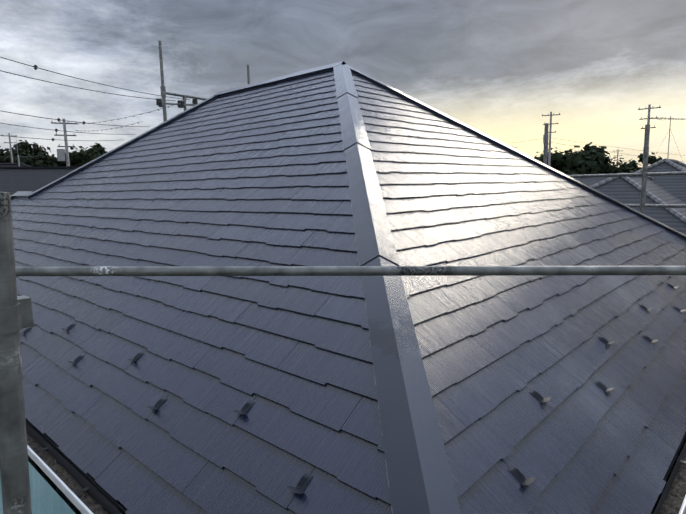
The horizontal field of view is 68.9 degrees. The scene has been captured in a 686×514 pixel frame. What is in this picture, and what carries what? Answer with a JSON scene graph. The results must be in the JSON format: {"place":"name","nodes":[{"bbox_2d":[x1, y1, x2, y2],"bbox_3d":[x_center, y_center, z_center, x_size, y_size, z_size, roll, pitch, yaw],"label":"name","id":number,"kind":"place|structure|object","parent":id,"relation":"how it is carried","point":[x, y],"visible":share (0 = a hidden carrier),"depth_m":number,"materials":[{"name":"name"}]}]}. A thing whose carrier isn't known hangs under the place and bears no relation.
{"place":"outdoors","nodes":[
{"label":"outdoors","id":0,"kind":"place"},
{"bbox_2d":[28,455,55,490],"bbox_3d":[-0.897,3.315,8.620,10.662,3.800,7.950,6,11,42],"label":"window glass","id":1,"kind":"object","parent":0,"point":[47,478],"depth_m":4.78,"materials":[{"name":"glass"}]},
{"bbox_2d":[0,140,661,174],"bbox_3d":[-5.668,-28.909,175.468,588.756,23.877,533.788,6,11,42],"label":"tree","id":2,"kind":"object","parent":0,"point":[577,163],"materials":[{"name":"green plant"}]},
{"bbox_2d":[0,158,685,234],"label":"town roofs","id":3,"kind":"structure","parent":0,"point":[664,189],"depth_m":17.92,"materials":[{"name":"grey tile"}]},
{"bbox_2d":[0,0,685,166],"label":"sky","id":4,"kind":"structure","parent":0,"point":[494,67],"materials":[{"name":"grey"}]},
{"bbox_2d":[11,69,685,513],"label":"roof slates","id":5,"kind":"object","parent":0,"point":[255,177],"visible":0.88,"depth_m":3.31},
{"bbox_2d":[10,61,685,513],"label":"ridge caps","id":6,"kind":"object","parent":5,"relation":"on","point":[420,479],"visible":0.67,"depth_m":2.51,"materials":[{"name":"grey metal"}]},
{"bbox_2d":[20,283,685,493],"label":"snow guards","id":7,"kind":"object","parent":5,"relation":"on","point":[306,478],"visible":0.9,"depth_m":2.52,"materials":[{"name":"paint"}]},
{"bbox_3d":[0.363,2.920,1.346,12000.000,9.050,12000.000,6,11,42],"label":"ground","id":8,"kind":"structure","parent":0,"visible":0},
{"bbox_2d":[0,192,685,513],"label":"scaffold","id":9,"kind":"object","parent":8,"relation":"on","point":[16,315],"visible":1,"depth_m":1.20,"materials":[{"name":"metal"}]},
{"bbox_2d":[0,461,75,513],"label":"protective sheet","id":10,"kind":"object","parent":9,"relation":"attached to","point":[46,498],"visible":0.43,"depth_m":2.80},
{"bbox_2d":[6,104,685,166],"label":"utility poles","id":11,"kind":"object","parent":8,"relation":"on","point":[61,154],"visible":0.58,"depth_m":38.76,"materials":[{"name":"grey concrete"}]},
{"bbox_2d":[4,65,660,161],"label":"utility pole crossarms","id":12,"kind":"object","parent":11,"relation":"attached to","point":[35,66],"visible":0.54,"depth_m":38.81,"materials":[{"name":"grey metal"}]},
{"bbox_2d":[0,57,685,164],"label":"wires","id":13,"kind":"object","parent":11,"relation":"attached to","point":[157,109],"visible":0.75,"depth_m":22.09,"materials":[{"name":"black"}]},
{"bbox_2d":[10,41,685,213],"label":"antenna masts","id":14,"kind":"object","parent":8,"relation":"on","point":[644,174],"visible":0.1,"depth_m":9.36,"materials":[{"name":"metal"}]},
{"bbox_2d":[156,99,197,107],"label":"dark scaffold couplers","id":15,"kind":"object","parent":14,"relation":"attached to","point":[159,102],"visible":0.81,"depth_m":10.19,"materials":[{"name":"black metal"}]},
{"bbox_2d":[65,496,685,513],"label":"house walls","id":16,"kind":"structure","parent":8,"relation":"on","point":[72,506],"depth_m":4.37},
{"bbox_2d":[31,459,64,500],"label":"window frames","id":17,"kind":"structure","parent":16,"relation":"on","point":[60,493],"depth_m":4.45,"materials":[{"name":"metal"}]},
{"bbox_2d":[25,418,685,513],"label":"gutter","id":18,"kind":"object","parent":16,"relation":"on","point":[100,498],"depth_m":2.65,"materials":[{"name":"grey"}]},
{"bbox_2d":[26,421,124,513],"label":"drip edge","id":19,"kind":"object","parent":18,"relation":"on","point":[78,470],"depth_m":2.80,"materials":[{"name":"black metal"}]},
{"bbox_2d":[27,445,685,513],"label":"gutter","id":20,"kind":"object","parent":18,"relation":"on","point":[73,498],"depth_m":2.60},
{"bbox_2d":[26,432,685,513],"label":"gutter debris","id":21,"kind":"object","parent":20,"relation":"in","point":[674,500],"visible":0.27,"depth_m":2.60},
{"bbox_2d":[32,444,685,513],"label":"gutter hangers","id":22,"kind":"object","parent":18,"relation":"on","point":[87,488],"visible":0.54,"depth_m":2.70,"materials":[{"name":"black metal"}]}
]}

